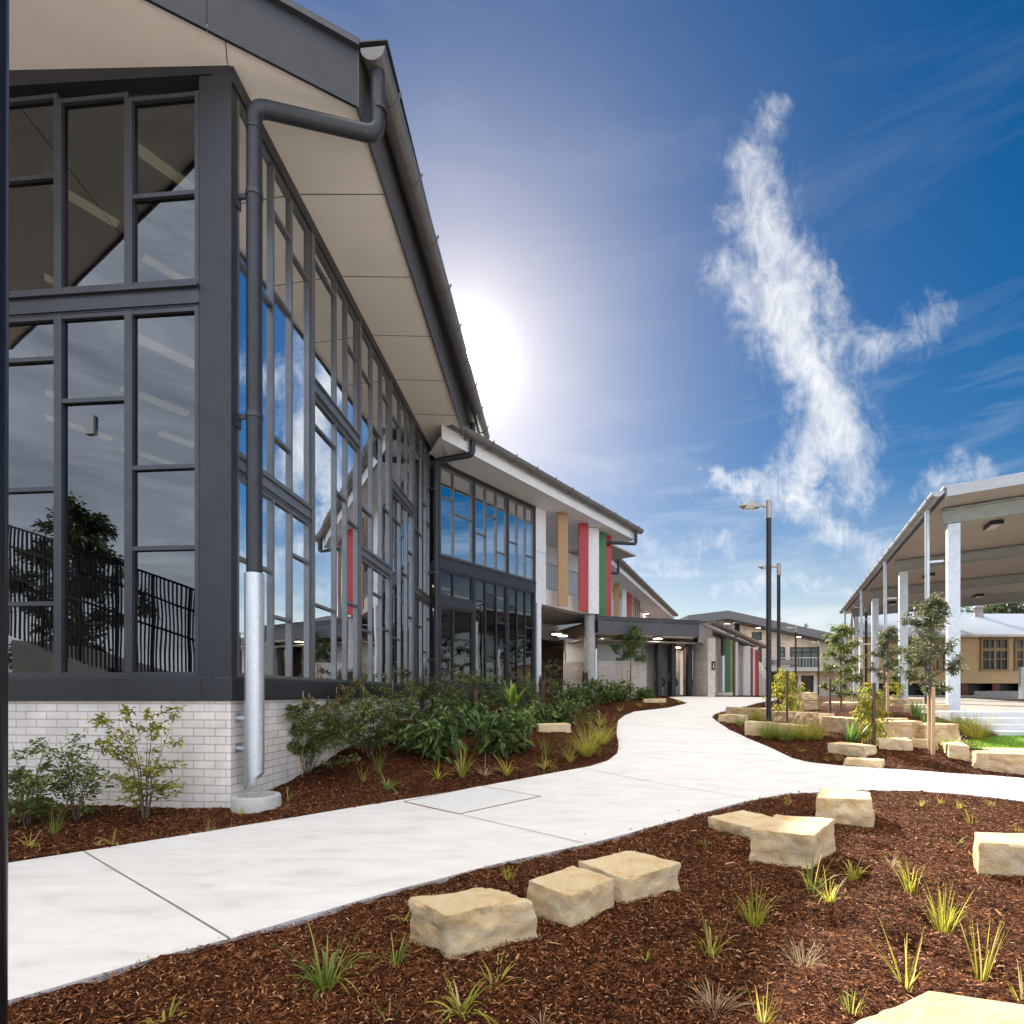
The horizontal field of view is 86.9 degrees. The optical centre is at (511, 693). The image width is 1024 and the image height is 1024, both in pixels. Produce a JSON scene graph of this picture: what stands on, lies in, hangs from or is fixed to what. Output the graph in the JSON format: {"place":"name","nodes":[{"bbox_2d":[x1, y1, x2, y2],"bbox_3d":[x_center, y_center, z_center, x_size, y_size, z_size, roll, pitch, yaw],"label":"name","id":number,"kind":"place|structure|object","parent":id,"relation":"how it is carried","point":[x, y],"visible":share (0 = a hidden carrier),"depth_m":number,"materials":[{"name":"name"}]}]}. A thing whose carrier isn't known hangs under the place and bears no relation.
{"place":"outdoors","nodes":[
{"label":"outdoors","id":0,"kind":"place"},
{"bbox_2d":[8,695,1023,1023],"bbox_3d":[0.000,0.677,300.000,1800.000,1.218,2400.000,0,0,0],"label":"ground","id":1,"kind":"structure","parent":0,"point":[392,773],"depth_m":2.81,"materials":[{"name":"wood"}]},
{"bbox_2d":[0,0,8,1023],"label":"dark post","id":2,"kind":"object","parent":1,"relation":"on","point":[4,308],"visible":1,"depth_m":1.20,"materials":[{"name":"metal"}]},
{"bbox_2d":[8,737,66,824],"bbox_3d":[-4.470,0.831,4.990,0.571,0.835,0.651,0,0,-37],"label":"shrub","id":3,"kind":"object","parent":1,"relation":"on","point":[32,803],"visible":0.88,"depth_m":5.00,"materials":[{"name":"green plant"}]},
{"bbox_2d":[32,727,118,819],"bbox_3d":[-4.225,0.779,5.233,0.597,0.928,0.612,0,0,-15],"label":"shrub","id":4,"kind":"object","parent":1,"relation":"on","point":[75,775],"visible":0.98,"depth_m":5.18,"materials":[{"name":"green plant"}]},
{"bbox_2d":[88,704,187,819],"bbox_3d":[-3.557,0.670,5.227,0.737,1.155,0.798,0,0,0],"label":"shrub","id":5,"kind":"object","parent":1,"relation":"on","point":[140,788],"visible":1,"depth_m":5.23,"materials":[{"name":"green plant"}]},
{"bbox_2d":[8,0,489,808],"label":"school building","id":6,"kind":"structure","parent":1,"relation":"on","point":[242,386],"depth_m":5.84,"materials":[{"name":"metal"}]},
{"bbox_2d":[8,315,56,676],"bbox_3d":[-5.307,-2.139,5.908,0.822,3.902,0.090,0,0,5],"label":"window","id":7,"kind":"structure","parent":6,"relation":"in","point":[32,616],"depth_m":5.89,"materials":[{"name":"glass"}]},
{"bbox_2d":[9,93,60,293],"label":"window","id":8,"kind":"structure","parent":6,"relation":"in","point":[32,119],"depth_m":5.89,"materials":[{"name":"glass"}]},
{"bbox_2d":[57,310,130,676],"bbox_3d":[-4.492,-2.139,5.838,0.814,3.902,0.090,0,0,5],"label":"window","id":9,"kind":"structure","parent":6,"relation":"in","point":[92,348],"depth_m":5.83,"materials":[{"name":"glass"}]},
{"bbox_2d":[57,91,131,290],"bbox_3d":[-4.492,-5.380,5.838,0.814,2.080,0.090,0,0,5],"label":"window","id":10,"kind":"structure","parent":6,"relation":"in","point":[92,131],"depth_m":5.83,"materials":[{"name":"glass"}]},
{"bbox_2d":[128,306,198,676],"bbox_3d":[-3.691,-2.139,5.769,0.794,3.902,0.090,0,0,5],"label":"window","id":11,"kind":"structure","parent":6,"relation":"in","point":[163,343],"depth_m":5.76,"materials":[{"name":"glass"}]},
{"bbox_2d":[128,90,198,285],"bbox_3d":[-3.691,-5.349,5.769,0.794,2.018,0.090,0,0,5],"label":"window","id":12,"kind":"structure","parent":6,"relation":"in","point":[163,129],"depth_m":5.76,"materials":[{"name":"glass"}]},
{"bbox_2d":[237,472,309,679],"bbox_3d":[-2.903,-1.279,6.622,0.090,2.182,1.705,0,0,5],"label":"window","id":13,"kind":"structure","parent":6,"relation":"in","point":[286,534],"depth_m":6.77,"materials":[{"name":"glass"}]},
{"bbox_2d":[237,95,309,505],"bbox_3d":[-2.903,-4.490,6.622,0.090,3.820,1.705,0,0,5],"label":"window","id":14,"kind":"structure","parent":6,"relation":"in","point":[286,235],"depth_m":6.74,"materials":[{"name":"glass"}]},
{"bbox_2d":[315,397,357,682],"bbox_3d":[-2.748,-2.194,8.423,0.090,4.012,1.690,0,0,5],"label":"window","id":15,"kind":"structure","parent":6,"relation":"in","point":[336,456],"depth_m":8.32,"materials":[{"name":"glass"}]},
{"bbox_2d":[315,241,357,432],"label":"window","id":16,"kind":"structure","parent":6,"relation":"in","point":[336,323],"depth_m":8.32,"materials":[{"name":"glass"}]},
{"bbox_2d":[362,559,389,684],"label":"window","id":17,"kind":"structure","parent":6,"relation":"in","point":[375,584],"depth_m":10.24,"materials":[{"name":"glass"}]},
{"bbox_2d":[362,329,389,566],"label":"window","id":18,"kind":"structure","parent":6,"relation":"in","point":[375,380],"depth_m":10.24,"materials":[{"name":"glass"}]},
{"bbox_2d":[393,492,412,685],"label":"window","id":19,"kind":"structure","parent":6,"relation":"in","point":[402,518],"depth_m":12.01,"materials":[{"name":"glass"}]},
{"bbox_2d":[393,386,412,503],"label":"window","id":20,"kind":"structure","parent":6,"relation":"in","point":[402,422],"depth_m":12.01,"materials":[{"name":"glass"}]},
{"bbox_2d":[415,595,429,686],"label":"window","id":21,"kind":"structure","parent":6,"relation":"in","point":[422,609],"depth_m":13.74,"materials":[{"name":"glass"}]},
{"bbox_2d":[415,427,429,596],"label":"window","id":22,"kind":"structure","parent":6,"relation":"in","point":[422,456],"depth_m":13.78,"materials":[{"name":"glass"}]},
{"bbox_2d":[230,791,281,813],"bbox_3d":[-2.713,1.197,5.740,0.500,0.265,0.496,0,0,0],"label":"splash ring","id":23,"kind":"object","parent":1,"relation":"on","point":[253,802],"visible":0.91,"depth_m":5.57,"materials":[{"name":"grey concrete"}]},
{"bbox_2d":[267,918,382,1000],"bbox_3d":[-0.808,1.129,2.278,0.508,0.293,0.414,0,0,-28],"label":"grass tuft","id":24,"kind":"object","parent":1,"relation":"on","point":[318,979],"visible":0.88,"depth_m":2.32,"materials":[{"name":"plant"}]},
{"bbox_2d":[282,693,376,773],"bbox_3d":[-2.737,0.542,7.229,1.598,1.124,1.525,0,0,43],"label":"shrub","id":25,"kind":"object","parent":1,"relation":"on","point":[334,719],"visible":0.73,"depth_m":7.16,"materials":[{"name":"green plant"}]},
{"bbox_2d":[325,675,414,755],"bbox_3d":[-2.171,0.343,8.298,1.308,1.308,1.361,0,0,17],"label":"shrub","id":26,"kind":"object","parent":1,"relation":"on","point":[380,731],"visible":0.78,"depth_m":8.22,"materials":[{"name":"green plant"}]},
{"bbox_2d":[369,667,429,744],"bbox_3d":[-1.898,0.221,9.173,0.984,1.360,0.922,0,0,0],"label":"shrub","id":27,"kind":"object","parent":1,"relation":"on","point":[409,688],"visible":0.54,"depth_m":9.09,"materials":[{"name":"green plant"}]},
{"bbox_2d":[396,664,454,723],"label":"shrub","id":28,"kind":"object","parent":1,"relation":"on","point":[427,694],"visible":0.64,"depth_m":10.42,"materials":[{"name":"green plant"}]},
{"bbox_2d":[392,697,480,762],"bbox_3d":[-1.275,0.644,8.631,1.241,1.183,1.458,0,0,-37],"label":"broad leaved plant","id":29,"kind":"object","parent":1,"relation":"on","point":[431,738],"visible":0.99,"depth_m":8.47,"materials":[{"name":"green plant"}]},
{"bbox_2d":[419,972,498,1023],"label":"grass tuft","id":30,"kind":"object","parent":1,"relation":"on","point":[456,1002],"visible":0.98,"depth_m":2.08,"materials":[{"name":"plant"}]},
{"bbox_2d":[428,669,492,710],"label":"shrub","id":31,"kind":"object","parent":1,"relation":"on","point":[460,680],"visible":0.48,"depth_m":12.12,"materials":[{"name":"green plant"}]},
{"bbox_2d":[424,693,503,733],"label":"broad leaved plant","id":32,"kind":"object","parent":1,"relation":"on","point":[480,706],"visible":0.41,"depth_m":10.32,"materials":[{"name":"green plant"}]},
{"bbox_2d":[408,888,537,958],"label":"sandstone block","id":33,"kind":"structure","parent":1,"relation":"on","point":[470,921],"depth_m":2.61,"materials":[{"name":"stone"}]},
{"bbox_2d":[457,670,507,708],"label":"shrub","id":34,"kind":"object","parent":1,"relation":"on","point":[481,690],"visible":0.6,"depth_m":13.30,"materials":[{"name":"green plant"}]},
{"bbox_2d":[469,704,543,759],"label":"broad leaved plant","id":35,"kind":"object","parent":1,"relation":"on","point":[497,733],"visible":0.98,"depth_m":8.78,"materials":[{"name":"green plant"}]},
{"bbox_2d":[489,673,537,707],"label":"shrub","id":36,"kind":"object","parent":1,"relation":"on","point":[503,695],"visible":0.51,"depth_m":14.91,"materials":[{"name":"green plant"}]},
{"bbox_2d":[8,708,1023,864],"bbox_3d":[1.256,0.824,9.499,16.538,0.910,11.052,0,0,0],"label":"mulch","id":37,"kind":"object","parent":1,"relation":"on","point":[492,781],"visible":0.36,"depth_m":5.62,"materials":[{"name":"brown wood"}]},
{"bbox_2d":[504,697,558,729],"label":"broad leaved plant","id":38,"kind":"object","parent":1,"relation":"on","point":[545,717],"visible":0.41,"depth_m":11.57,"materials":[{"name":"green plant"}]},
{"bbox_2d":[429,424,643,706],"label":"school wing","id":39,"kind":"structure","parent":1,"relation":"on","point":[528,553],"depth_m":16.79,"materials":[{"name":"paint"}]},
{"bbox_2d":[441,606,472,686],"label":"window","id":40,"kind":"structure","parent":39,"relation":"in","point":[456,624],"depth_m":15.06,"materials":[{"name":"glass"}]},
{"bbox_2d":[441,569,472,601],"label":"window","id":41,"kind":"structure","parent":39,"relation":"in","point":[453,585],"depth_m":15.06,"materials":[{"name":"glass"}]},
{"bbox_2d":[441,466,472,563],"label":"window","id":42,"kind":"structure","parent":39,"relation":"in","point":[456,490],"depth_m":15.06,"materials":[{"name":"glass"}]},
{"bbox_2d":[475,578,506,686],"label":"window","id":43,"kind":"structure","parent":39,"relation":"in","point":[490,597],"depth_m":16.23,"materials":[{"name":"glass"}]},
{"bbox_2d":[475,482,506,572],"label":"window","id":44,"kind":"structure","parent":39,"relation":"in","point":[490,505],"depth_m":16.23,"materials":[{"name":"glass"}]},
{"bbox_2d":[507,587,533,687],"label":"window","id":45,"kind":"structure","parent":39,"relation":"in","point":[521,602],"depth_m":17.45,"materials":[{"name":"glass"}]},
{"bbox_2d":[509,498,533,580],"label":"window","id":46,"kind":"structure","parent":39,"relation":"in","point":[521,517],"depth_m":17.48,"materials":[{"name":"glass"}]},
{"bbox_2d":[515,673,561,704],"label":"shrub","id":47,"kind":"object","parent":1,"relation":"on","point":[530,694],"visible":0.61,"depth_m":15.94,"materials":[{"name":"green plant"}]},
{"bbox_2d":[536,723,570,732],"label":"sandstone block","id":48,"kind":"structure","parent":1,"relation":"on","point":[556,727],"depth_m":11.13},
{"bbox_2d":[538,693,601,725],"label":"broad leaved plant","id":49,"kind":"object","parent":1,"relation":"on","point":[563,709],"visible":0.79,"depth_m":12.21,"materials":[{"name":"green plant"}]},
{"bbox_2d":[527,866,613,927],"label":"sandstone block","id":50,"kind":"structure","parent":1,"relation":"on","point":[572,896],"depth_m":2.95,"materials":[{"name":"stone"}]},
{"bbox_2d":[545,675,603,708],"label":"broad leaved plant","id":51,"kind":"object","parent":1,"relation":"on","point":[576,693],"visible":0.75,"depth_m":16.44,"materials":[{"name":"green plant"}]},
{"bbox_2d":[546,713,616,756],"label":"grass tuft","id":52,"kind":"object","parent":1,"relation":"on","point":[587,750],"visible":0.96,"depth_m":8.90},
{"bbox_2d":[582,678,622,704],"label":"broad leaved plant","id":53,"kind":"object","parent":1,"relation":"on","point":[602,695],"visible":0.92,"depth_m":17.95,"materials":[{"name":"green plant"}]},
{"bbox_2d":[563,661,645,697],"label":"brick wall","id":54,"kind":"structure","parent":1,"relation":"on","point":[573,671],"depth_m":20.99,"materials":[{"name":"brick"}]},
{"bbox_2d":[608,679,635,701],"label":"broad leaved plant","id":55,"kind":"object","parent":1,"relation":"on","point":[623,695],"visible":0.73,"depth_m":19.29,"materials":[{"name":"green plant"}]},
{"bbox_2d":[608,623,648,695],"bbox_3d":[4.434,-1.273,20.781,1.592,3.037,1.592,0,0,0],"label":"young tree","id":56,"kind":"object","parent":1,"relation":"on","point":[629,648],"visible":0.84,"depth_m":20.66,"materials":[{"name":"green plant"}]},
{"bbox_2d":[578,851,680,903],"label":"sandstone block","id":57,"kind":"structure","parent":1,"relation":"on","point":[634,875],"depth_m":3.26,"materials":[{"name":"stone"}]},
{"bbox_2d":[558,616,765,696],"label":"toilet block","id":58,"kind":"structure","parent":1,"relation":"on","point":[726,663],"depth_m":22.65,"materials":[{"name":"grey metal"}]},
{"bbox_2d":[690,902,739,959],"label":"grass tuft","id":59,"kind":"object","parent":1,"relation":"on","point":[710,951],"visible":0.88,"depth_m":2.59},
{"bbox_2d":[683,976,753,1019],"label":"grass tuft","id":60,"kind":"object","parent":1,"relation":"on","point":[717,1003],"visible":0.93,"depth_m":2.19,"materials":[{"name":"plant"}]},
{"bbox_2d":[708,810,772,838],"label":"sandstone block","id":61,"kind":"structure","parent":1,"relation":"on","point":[742,823],"depth_m":4.76,"materials":[{"name":"stone"}]},
{"bbox_2d":[726,707,780,719],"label":"sandstone block","id":62,"kind":"structure","parent":1,"relation":"on","point":[738,710],"depth_m":13.62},
{"bbox_2d":[738,500,771,721],"bbox_3d":[5.470,-1.780,12.129,0.800,5.135,0.239,0,0,0],"label":"lamp post","id":63,"kind":"object","parent":1,"relation":"on","point":[757,505],"visible":0.89,"depth_m":12.10,"materials":[{"name":"metal"}]},
{"bbox_2d":[730,873,783,927],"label":"grass tuft","id":64,"kind":"object","parent":1,"relation":"on","point":[751,916],"visible":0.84,"depth_m":2.94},
{"bbox_2d":[744,721,776,735],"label":"sandstone block","id":65,"kind":"structure","parent":1,"relation":"on","point":[749,729],"depth_m":10.80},
{"bbox_2d":[758,563,781,703],"bbox_3d":[8.532,-1.954,17.881,0.800,4.759,0.239,0,0,0],"label":"lamp post","id":66,"kind":"object","parent":1,"relation":"on","point":[778,569],"visible":0.76,"depth_m":17.85,"materials":[{"name":"black paint"}]},
{"bbox_2d":[680,611,864,694],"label":"gabled building","id":67,"kind":"structure","parent":1,"relation":"on","point":[753,627],"depth_m":49.96,"materials":[{"name":"paint"}]},
{"bbox_2d":[790,647,817,666],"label":"window","id":68,"kind":"structure","parent":67,"relation":"in","point":[801,651],"depth_m":49.97,"materials":[{"name":"glass"}]},
{"bbox_2d":[761,667,810,711],"bbox_3d":[6.533,0.065,12.914,0.695,1.418,1.068,0,0,-39],"label":"young tree","id":69,"kind":"object","parent":1,"relation":"on","point":[792,706],"visible":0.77,"depth_m":12.82,"materials":[{"name":"yellow plant"}]},
{"bbox_2d":[749,814,835,868],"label":"sandstone block","id":70,"kind":"structure","parent":1,"relation":"on","point":[788,840],"depth_m":3.89,"materials":[{"name":"stone"}]},
{"bbox_2d":[771,935,826,967],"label":"grass tuft","id":71,"kind":"object","parent":1,"relation":"on","point":[807,961],"visible":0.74,"depth_m":2.54,"materials":[{"name":"plant"}]},
{"bbox_2d":[772,711,834,726],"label":"sandstone block","id":72,"kind":"structure","parent":1,"relation":"on","point":[792,716],"depth_m":11.81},
{"bbox_2d":[779,711,830,740],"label":"grass tuft","id":73,"kind":"object","parent":1,"relation":"on","point":[804,734],"visible":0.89,"depth_m":10.02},
{"bbox_2d":[792,848,849,892],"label":"grass tuft","id":74,"kind":"object","parent":1,"relation":"on","point":[810,889],"visible":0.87,"depth_m":3.43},
{"bbox_2d":[802,866,858,904],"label":"grass tuft","id":75,"kind":"object","parent":1,"relation":"on","point":[831,898],"visible":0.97,"depth_m":3.19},
{"bbox_2d":[819,623,868,711],"bbox_3d":[8.452,-0.668,13.776,1.079,2.374,1.305,0,0,13],"label":"young tree","id":76,"kind":"object","parent":1,"relation":"on","point":[843,630],"visible":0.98,"depth_m":13.83,"materials":[{"name":"green plant"}]},
{"bbox_2d":[815,788,874,827],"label":"sandstone block","id":77,"kind":"structure","parent":1,"relation":"on","point":[848,807],"depth_m":5.05,"materials":[{"name":"stone"}]},
{"bbox_2d":[820,716,880,739],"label":"sandstone block","id":78,"kind":"structure","parent":1,"relation":"on","point":[837,721],"depth_m":10.52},
{"bbox_2d":[827,742,876,757],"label":"sandstone block","id":79,"kind":"structure","parent":1,"relation":"on","point":[854,749],"depth_m":8.83,"materials":[{"name":"stone"}]},
{"bbox_2d":[843,757,884,767],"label":"sandstone block","id":80,"kind":"structure","parent":1,"relation":"on","point":[869,762],"depth_m":8.16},
{"bbox_2d":[849,682,896,744],"bbox_3d":[6.220,0.388,9.350,0.695,1.192,0.782,0,0,39],"label":"young tree","id":81,"kind":"object","parent":1,"relation":"on","point":[866,703],"visible":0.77,"depth_m":9.29,"materials":[{"name":"yellow plant"}]},
{"bbox_2d":[866,625,905,710],"bbox_3d":[9.033,-0.560,13.020,0.836,2.172,0.824,0,0,37],"label":"young tree","id":82,"kind":"object","parent":1,"relation":"on","point":[891,634],"visible":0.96,"depth_m":12.96,"materials":[{"name":"green plant"}]},
{"bbox_2d":[861,919,925,991],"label":"grass tuft","id":83,"kind":"object","parent":1,"relation":"on","point":[907,979],"visible":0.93,"depth_m":2.23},
{"bbox_2d":[877,738,912,750],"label":"sandstone block","id":84,"kind":"structure","parent":1,"relation":"on","point":[904,744],"depth_m":8.97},
{"bbox_2d":[876,720,922,738],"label":"sandstone block","id":85,"kind":"structure","parent":1,"relation":"on","point":[906,728],"depth_m":9.75,"materials":[{"name":"stone"}]},
{"bbox_2d":[876,852,924,893],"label":"grass tuft","id":86,"kind":"object","parent":1,"relation":"on","point":[909,887],"visible":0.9,"depth_m":3.42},
{"bbox_2d":[817,691,1017,697],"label":"retaining kerb","id":87,"kind":"structure","parent":1,"relation":"on","point":[1005,694],"depth_m":26.60,"materials":[{"name":"grey concrete"}]},
{"bbox_2d":[892,592,968,735],"bbox_3d":[6.898,-0.323,8.905,1.000,2.680,1.117,0,0,0],"label":"young tree","id":88,"kind":"object","parent":1,"relation":"on","point":[935,620],"visible":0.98,"depth_m":8.84,"materials":[{"name":"green plant"}]},
{"bbox_2d":[931,687,934,754],"bbox_3d":[6.699,0.505,8.601,0.045,1.236,0.045,0,0,17],"label":"timber stake","id":89,"kind":"object","parent":1,"relation":"on","point":[932,720],"visible":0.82,"depth_m":8.58,"materials":[{"name":"brown wood"}]},
{"bbox_2d":[914,723,961,743],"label":"sandstone block","id":90,"kind":"structure","parent":1,"relation":"on","point":[948,729],"depth_m":9.60,"materials":[{"name":"stone"}]},
{"bbox_2d":[854,991,1023,1023],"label":"sandstone block","id":91,"kind":"structure","parent":1,"relation":"on","point":[929,1007],"depth_m":1.77,"materials":[{"name":"stone"}]},
{"bbox_2d":[908,879,976,934],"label":"grass tuft","id":92,"kind":"object","parent":1,"relation":"on","point":[943,925],"visible":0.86,"depth_m":2.87,"materials":[{"name":"plant"}]},
{"bbox_2d":[940,741,970,761],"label":"sandstone block","id":93,"kind":"structure","parent":1,"relation":"on","point":[959,750],"depth_m":8.34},
{"bbox_2d":[935,711,1023,735],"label":"concrete steps","id":94,"kind":"structure","parent":1,"relation":"on","point":[1012,725],"depth_m":11.27,"materials":[{"name":"concrete"}]},
{"bbox_2d":[942,708,1017,738],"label":"grass tuft","id":95,"kind":"object","parent":1,"relation":"on","point":[975,731],"visible":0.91,"depth_m":10.33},
{"bbox_2d":[959,914,1014,981],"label":"grass tuft","id":96,"kind":"object","parent":1,"relation":"on","point":[983,975],"visible":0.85,"depth_m":2.36,"materials":[{"name":"plant"}]},
{"bbox_2d":[960,602,1023,613],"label":"tree","id":97,"kind":"object","parent":1,"relation":"on","point":[997,609],"visible":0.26,"depth_m":42.04,"materials":[{"name":"green plant"}]},
{"bbox_2d":[970,750,1023,774],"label":"sandstone block","id":98,"kind":"structure","parent":1,"relation":"on","point":[1010,762],"depth_m":7.77,"materials":[{"name":"stone"}]},
{"bbox_2d":[972,832,1023,876],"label":"sandstone block","id":99,"kind":"structure","parent":1,"relation":"on","point":[997,853],"depth_m":3.62,"materials":[{"name":"stone"}]},
{"bbox_2d":[8,696,1023,1004],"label":"path","id":100,"kind":"structure","parent":0,"point":[78,918],"depth_m":4.27,"materials":[{"name":"concrete"}]},
{"bbox_2d":[403,786,540,813],"bbox_3d":[-0.437,1.216,6.232,0.951,0.063,1.295,0,0,41],"label":"access cover","id":101,"kind":"object","parent":100,"relation":"on","point":[467,800],"visible":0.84,"depth_m":6.18,"materials":[{"name":"concrete"}]},
{"bbox_2d":[550,559,677,648],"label":"wing","id":102,"kind":"structure","parent":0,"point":[634,593],"depth_m":33.13,"materials":[{"name":"paint"}]},
{"bbox_2d":[292,0,1023,635],"label":"sky","id":103,"kind":"structure","parent":0,"point":[703,260],"materials":[{"name":"blue"}]},
{"bbox_2d":[781,695,1023,710],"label":"courtyard","id":104,"kind":"structure","parent":0,"point":[989,704],"depth_m":16.62,"materials":[{"name":"concrete"}]},
{"bbox_2d":[839,472,1023,710],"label":"steel shelter","id":105,"kind":"object","parent":104,"relation":"on","point":[958,545],"visible":0.82,"depth_m":17.21,"materials":[{"name":"grey paint"}]},
{"bbox_2d":[848,605,1023,694],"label":"timber classroom","id":106,"kind":"structure","parent":104,"relation":"on","point":[992,647],"depth_m":29.00,"materials":[{"name":"beige paint"}]},
{"bbox_2d":[980,638,1009,670],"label":"window","id":107,"kind":"structure","parent":106,"relation":"in","point":[994,651],"depth_m":28.97,"materials":[{"name":"wood"}]},
{"bbox_2d":[1014,638,1023,670],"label":"window","id":108,"kind":"structure","parent":106,"relation":"in","point":[1019,642],"depth_m":28.97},
{"bbox_2d":[962,730,1023,748],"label":"grass","id":109,"kind":"structure","parent":0,"point":[1008,744],"depth_m":9.91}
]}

